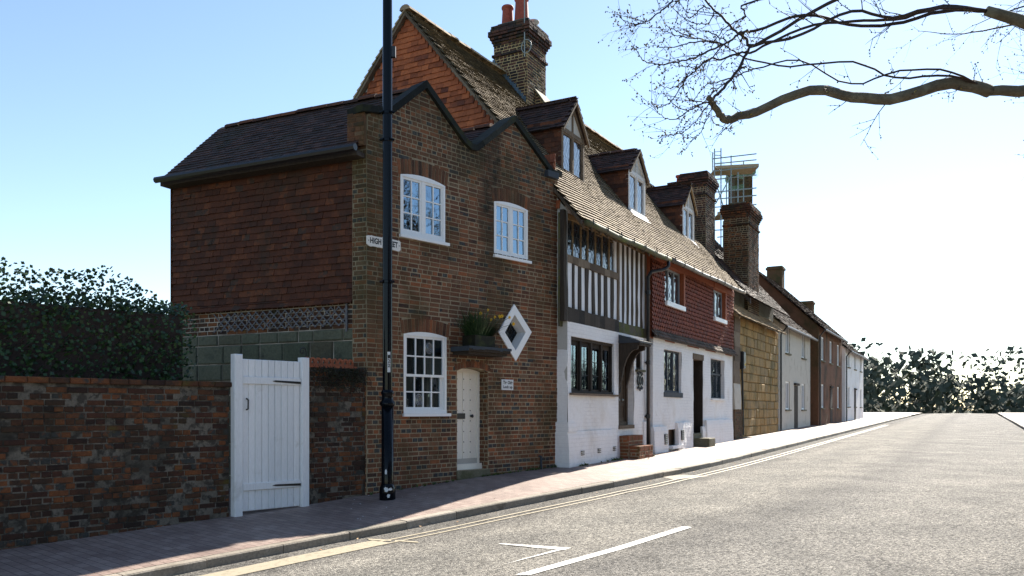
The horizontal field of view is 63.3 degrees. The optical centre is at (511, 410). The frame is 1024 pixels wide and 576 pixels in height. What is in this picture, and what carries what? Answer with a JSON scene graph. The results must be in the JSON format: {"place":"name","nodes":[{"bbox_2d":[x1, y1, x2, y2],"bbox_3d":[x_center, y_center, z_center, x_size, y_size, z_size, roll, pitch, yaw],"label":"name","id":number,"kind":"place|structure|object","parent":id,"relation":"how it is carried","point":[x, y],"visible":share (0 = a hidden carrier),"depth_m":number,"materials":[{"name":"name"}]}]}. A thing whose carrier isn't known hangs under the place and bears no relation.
{"place":"outdoors","nodes":[
{"label":"outdoors","id":0,"kind":"place"},
{"bbox_2d":[0,412,918,575],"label":"pavement","id":1,"kind":"structure","parent":0,"point":[100,555],"depth_m":11.13,"materials":[{"name":"brick"}]},
{"bbox_2d":[379,0,395,500],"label":"lamp post","id":2,"kind":"object","parent":1,"relation":"on","point":[387,491],"visible":0.99,"depth_m":12.38,"materials":[{"name":"black metal"}]},
{"bbox_2d":[370,455,654,494],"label":"weeds","id":3,"kind":"object","parent":1,"relation":"on","point":[581,464],"visible":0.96,"depth_m":15.50,"materials":[{"name":"green plant"}]},
{"bbox_2d":[650,170,789,329],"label":"rendered house","id":4,"kind":"structure","parent":1,"relation":"on","point":[736,256],"depth_m":30.49,"materials":[{"name":"brick"}]},
{"bbox_2d":[711,148,758,246],"bbox_3d":[9.827,-5.673,36.615,2.258,11.759,1.290,0,0,0],"label":"scaffold","id":5,"kind":"object","parent":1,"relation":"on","point":[737,170],"visible":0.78,"depth_m":35.99,"materials":[{"name":"metal"}]},
{"bbox_2d":[725,170,755,203],"bbox_3d":[10.609,-5.184,38.526,1.200,12.069,1.549,0,0,0],"label":"scaffolded chimney","id":6,"kind":"object","parent":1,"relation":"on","point":[748,181],"visible":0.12,"depth_m":38.00,"materials":[{"name":"brick"}]},
{"bbox_2d":[462,335,494,347],"bbox_3d":[-0.576,-1.184,14.403,0.310,0.200,0.490,0,0,42],"label":"flower trough","id":7,"kind":"object","parent":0,"point":[478,340],"visible":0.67,"depth_m":14.26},
{"bbox_2d":[452,305,514,336],"bbox_3d":[-0.372,-1.538,14.351,0.655,0.574,1.558,0,0,44],"label":"daffodil clump","id":8,"kind":"object","parent":7,"relation":"in","point":[478,325],"visible":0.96,"depth_m":14.21,"materials":[{"name":"green plant"}]},
{"bbox_2d":[0,0,1023,410],"label":"sky","id":9,"kind":"structure","parent":0,"point":[919,245],"materials":[{"name":"blue"}]},
{"bbox_2d":[102,411,1001,575],"bbox_3d":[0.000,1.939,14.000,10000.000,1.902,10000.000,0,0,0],"label":"ground","id":10,"kind":"structure","parent":0,"point":[359,527],"depth_m":10.72,"materials":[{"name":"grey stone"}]},
{"bbox_2d":[0,257,197,380],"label":"hedge","id":11,"kind":"object","parent":10,"relation":"on","point":[62,338],"visible":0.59,"depth_m":10.51,"materials":[{"name":"green plant"}]},
{"bbox_2d":[0,376,231,549],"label":"garden wall","id":12,"kind":"structure","parent":10,"relation":"on","point":[84,457],"depth_m":10.02,"materials":[{"name":"brick"}]},
{"bbox_2d":[231,354,308,516],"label":"garden gate","id":13,"kind":"structure","parent":12,"relation":"attached to","point":[269,434],"depth_m":11.58,"materials":[{"name":"white paint"}]},
{"bbox_2d":[305,357,365,503],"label":"garden wall","id":14,"kind":"structure","parent":10,"relation":"on","point":[337,448],"depth_m":12.47,"materials":[{"name":"brick"}]},
{"bbox_2d":[300,347,306,356],"bbox_3d":[-3.068,-0.767,12.195,0.018,0.312,0.118,0,0,42],"label":"iron scroll","id":15,"kind":"object","parent":14,"relation":"on","point":[303,351],"visible":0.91,"depth_m":12.20,"materials":[{"name":"black metal"}]},
{"bbox_2d":[309,365,372,402],"bbox_3d":[-2.564,-0.359,12.472,0.153,0.611,1.213,0,0,43],"label":"creeper","id":16,"kind":"object","parent":14,"relation":"attached to","point":[334,371],"visible":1,"depth_m":12.48,"materials":[{"name":"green plant"}]},
{"bbox_2d":[153,80,561,494],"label":"brick house","id":17,"kind":"structure","parent":10,"relation":"on","point":[280,212],"depth_m":14.09,"materials":[{"name":"brick"}]},
{"bbox_2d":[213,303,347,332],"bbox_3d":[-3.863,-1.468,13.670,2.825,0.469,0.035,0,0,26],"label":"trellis","id":18,"kind":"object","parent":17,"relation":"attached to","point":[346,316],"visible":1,"depth_m":13.58,"materials":[{"name":"grey wood"}]},
{"bbox_2d":[366,235,400,251],"bbox_3d":[-2.020,-2.635,13.093,0.019,0.178,0.674,0,0,42],"label":"street sign","id":19,"kind":"object","parent":17,"relation":"attached to","point":[374,241],"visible":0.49,"depth_m":13.02,"materials":[{"name":"metal"}]},
{"bbox_2d":[399,174,449,246],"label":"window","id":20,"kind":"structure","parent":17,"relation":"in","point":[422,199],"depth_m":13.96,"materials":[{"name":"white paint"}]},
{"bbox_2d":[402,332,450,416],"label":"window","id":21,"kind":"structure","parent":17,"relation":"in","point":[425,353],"depth_m":14.06,"materials":[{"name":"white paint"}]},
{"bbox_2d":[457,369,481,469],"bbox_3d":[-0.851,0.154,14.732,0.150,1.790,0.763,0,0,42],"label":"door","id":22,"kind":"structure","parent":17,"relation":"in","point":[468,380],"depth_m":14.82,"materials":[{"name":"beige paint"}]},
{"bbox_2d":[501,379,512,389],"bbox_3d":[-0.083,-0.466,15.226,0.018,0.193,0.312,0,0,42],"label":"house name plaque","id":23,"kind":"object","parent":17,"relation":"attached to","point":[506,384],"visible":1,"depth_m":15.20,"materials":[{"name":"white ceramic"}]},
{"bbox_2d":[493,201,531,263],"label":"window","id":24,"kind":"structure","parent":17,"relation":"in","point":[510,220],"depth_m":15.55,"materials":[{"name":"white paint"}]},
{"bbox_2d":[498,304,531,360],"bbox_3d":[-0.019,-1.435,15.445,0.230,1.049,0.914,0,0,42],"label":"window","id":25,"kind":"structure","parent":17,"relation":"in","point":[515,337],"depth_m":15.49,"materials":[{"name":"white paint"}]},
{"bbox_2d":[353,0,671,467],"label":"timber framed house","id":26,"kind":"structure","parent":10,"relation":"on","point":[603,301],"depth_m":18.22,"materials":[{"name":"tile"}]},
{"bbox_2d":[567,220,613,271],"bbox_3d":[1.652,-3.418,17.474,0.075,0.723,2.709,0,0,29],"label":"window","id":27,"kind":"structure","parent":26,"relation":"in","point":[585,240],"depth_m":17.40,"materials":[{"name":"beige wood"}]},
{"bbox_2d":[567,336,618,396],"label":"window","id":28,"kind":"structure","parent":26,"relation":"in","point":[587,363],"depth_m":17.40,"materials":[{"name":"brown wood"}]},
{"bbox_2d":[618,365,634,428],"bbox_3d":[2.510,-0.575,19.049,0.280,1.990,0.963,0,0,29],"label":"door","id":29,"kind":"structure","parent":26,"relation":"in","point":[623,391],"depth_m":19.34,"materials":[{"name":"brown wood"}]},
{"bbox_2d":[636,372,642,390],"bbox_3d":[3.036,-0.700,19.681,0.042,0.491,0.429,0,0,29],"label":"wall plaque","id":30,"kind":"object","parent":26,"relation":"attached to","point":[639,380],"depth_m":19.67,"materials":[{"name":"black metal"}]},
{"bbox_2d":[635,353,645,371],"bbox_3d":[2.927,-1.234,19.790,0.363,0.641,0.550,0,0,29],"label":"window","id":31,"kind":"structure","parent":26,"relation":"in","point":[637,369],"depth_m":19.88,"materials":[{"name":"brown wood"}]},
{"bbox_2d":[103,416,1023,575],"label":"kerb","id":32,"kind":"structure","parent":10,"relation":"on","point":[194,564],"depth_m":10.89,"materials":[{"name":"concrete"}]},
{"bbox_2d":[549,100,745,453],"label":"tile hung cottage","id":33,"kind":"structure","parent":10,"relation":"on","point":[694,285],"depth_m":23.37,"materials":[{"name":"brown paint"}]},
{"bbox_2d":[664,350,682,397],"bbox_3d":[4.153,-0.948,21.756,0.922,1.219,1.465,0,0,0],"label":"window","id":34,"kind":"structure","parent":33,"relation":"in","point":[671,358],"depth_m":21.90,"materials":[{"name":"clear glass"}]},
{"bbox_2d":[665,261,685,311],"bbox_3d":[4.196,-3.262,21.716,0.977,1.215,1.512,0,0,0],"label":"window","id":35,"kind":"structure","parent":33,"relation":"in","point":[672,283],"depth_m":21.91,"materials":[{"name":"clear glass"}]},
{"bbox_2d":[681,354,702,431],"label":"door","id":36,"kind":"structure","parent":33,"relation":"in","point":[697,365],"depth_m":24.21,"materials":[{"name":"brown wood"}]},
{"bbox_2d":[711,359,726,400],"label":"window","id":37,"kind":"structure","parent":33,"relation":"in","point":[715,364],"depth_m":25.85,"materials":[{"name":"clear glass"}]},
{"bbox_2d":[713,282,726,324],"bbox_3d":[6.358,-3.286,25.642,0.250,1.168,1.461,0,0,29],"label":"window","id":38,"kind":"structure","parent":33,"relation":"in","point":[717,302],"depth_m":25.86,"materials":[{"name":"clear glass"}]},
{"bbox_2d":[733,304,785,438],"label":"stone house","id":39,"kind":"structure","parent":10,"relation":"on","point":[755,387],"depth_m":30.36,"materials":[{"name":"yellow stone"}]},
{"bbox_2d":[773,309,817,430],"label":"distant house","id":40,"kind":"structure","parent":10,"relation":"on","point":[793,370],"depth_m":38.20,"materials":[{"name":"white paint"}]},
{"bbox_2d":[786,381,788,408],"bbox_3d":[12.212,-0.660,37.011,0.050,1.250,1.000,0,0,29],"label":"window","id":41,"kind":"structure","parent":40,"relation":"in","point":[787,383],"depth_m":37.40,"materials":[{"name":"white paint"}]},
{"bbox_2d":[786,328,788,352],"bbox_3d":[12.212,-3.160,37.011,0.050,1.250,1.000,0,0,29],"label":"window","id":42,"kind":"structure","parent":40,"relation":"in","point":[787,330],"depth_m":37.40,"materials":[{"name":"white paint"}]},
{"bbox_2d":[794,383,799,427],"bbox_3d":[13.268,-0.145,38.713,0.120,2.220,1.040,0,0,29],"label":"door","id":43,"kind":"structure","parent":40,"relation":"in","point":[797,384],"depth_m":38.59,"materials":[{"name":"grey wood"}]},
{"bbox_2d":[802,384,803,409],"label":"window","id":44,"kind":"structure","parent":40,"relation":"in","point":[802,384],"depth_m":40.79,"materials":[{"name":"white glass"}]},
{"bbox_2d":[802,335,803,357],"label":"window","id":45,"kind":"structure","parent":40,"relation":"in","point":[802,335],"depth_m":40.78,"materials":[{"name":"white paint"}]},
{"bbox_2d":[759,266,847,424],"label":"distant house","id":46,"kind":"structure","parent":10,"relation":"on","point":[826,378],"depth_m":44.44,"materials":[{"name":"brick"}]},
{"bbox_2d":[821,384,822,407],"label":"window","id":47,"kind":"structure","parent":46,"relation":"in","point":[821,384],"depth_m":44.05,"materials":[{"name":"white paint"}]},
{"bbox_2d":[821,337,822,359],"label":"window","id":48,"kind":"structure","parent":46,"relation":"in","point":[821,337],"depth_m":44.05,"materials":[{"name":"white paint"}]},
{"bbox_2d":[830,386,833,422],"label":"door","id":49,"kind":"structure","parent":46,"relation":"in","point":[831,390],"depth_m":46.57,"materials":[{"name":"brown wood"}]},
{"bbox_2d":[837,387,838,407],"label":"window","id":50,"kind":"structure","parent":46,"relation":"in","point":[837,387],"depth_m":49.40,"materials":[{"name":"white paint"}]},
{"bbox_2d":[837,345,838,365],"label":"window","id":51,"kind":"structure","parent":46,"relation":"in","point":[837,345],"depth_m":49.59,"materials":[{"name":"white paint"}]},
{"bbox_2d":[800,301,868,420],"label":"distant house","id":52,"kind":"structure","parent":10,"relation":"on","point":[852,383],"depth_m":54.34,"materials":[{"name":"white paint"}]},
{"bbox_2d":[854,388,856,419],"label":"door","id":53,"kind":"structure","parent":52,"relation":"in","point":[855,389],"depth_m":55.16,"materials":[{"name":"white wood"}]},
{"bbox_2d":[849,337,1023,416],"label":"distant wood","id":54,"kind":"object","parent":10,"relation":"on","point":[926,394],"visible":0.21,"depth_m":118.44,"materials":[{"name":"green plant"}]},
{"bbox_2d":[173,413,1023,575],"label":"road","id":55,"kind":"structure","parent":0,"point":[938,494],"depth_m":10.11,"materials":[{"name":"grey asphalt"}]},
{"bbox_2d":[999,413,1023,425],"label":"pavement","id":56,"kind":"structure","parent":0,"point":[1018,418],"depth_m":64.92,"materials":[{"name":"concrete"}]},
{"bbox_2d":[598,0,1023,170],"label":"bare tree","id":57,"kind":"object","parent":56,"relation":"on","point":[960,82],"visible":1,"depth_m":10.52,"materials":[{"name":"brown plant"}]}
]}

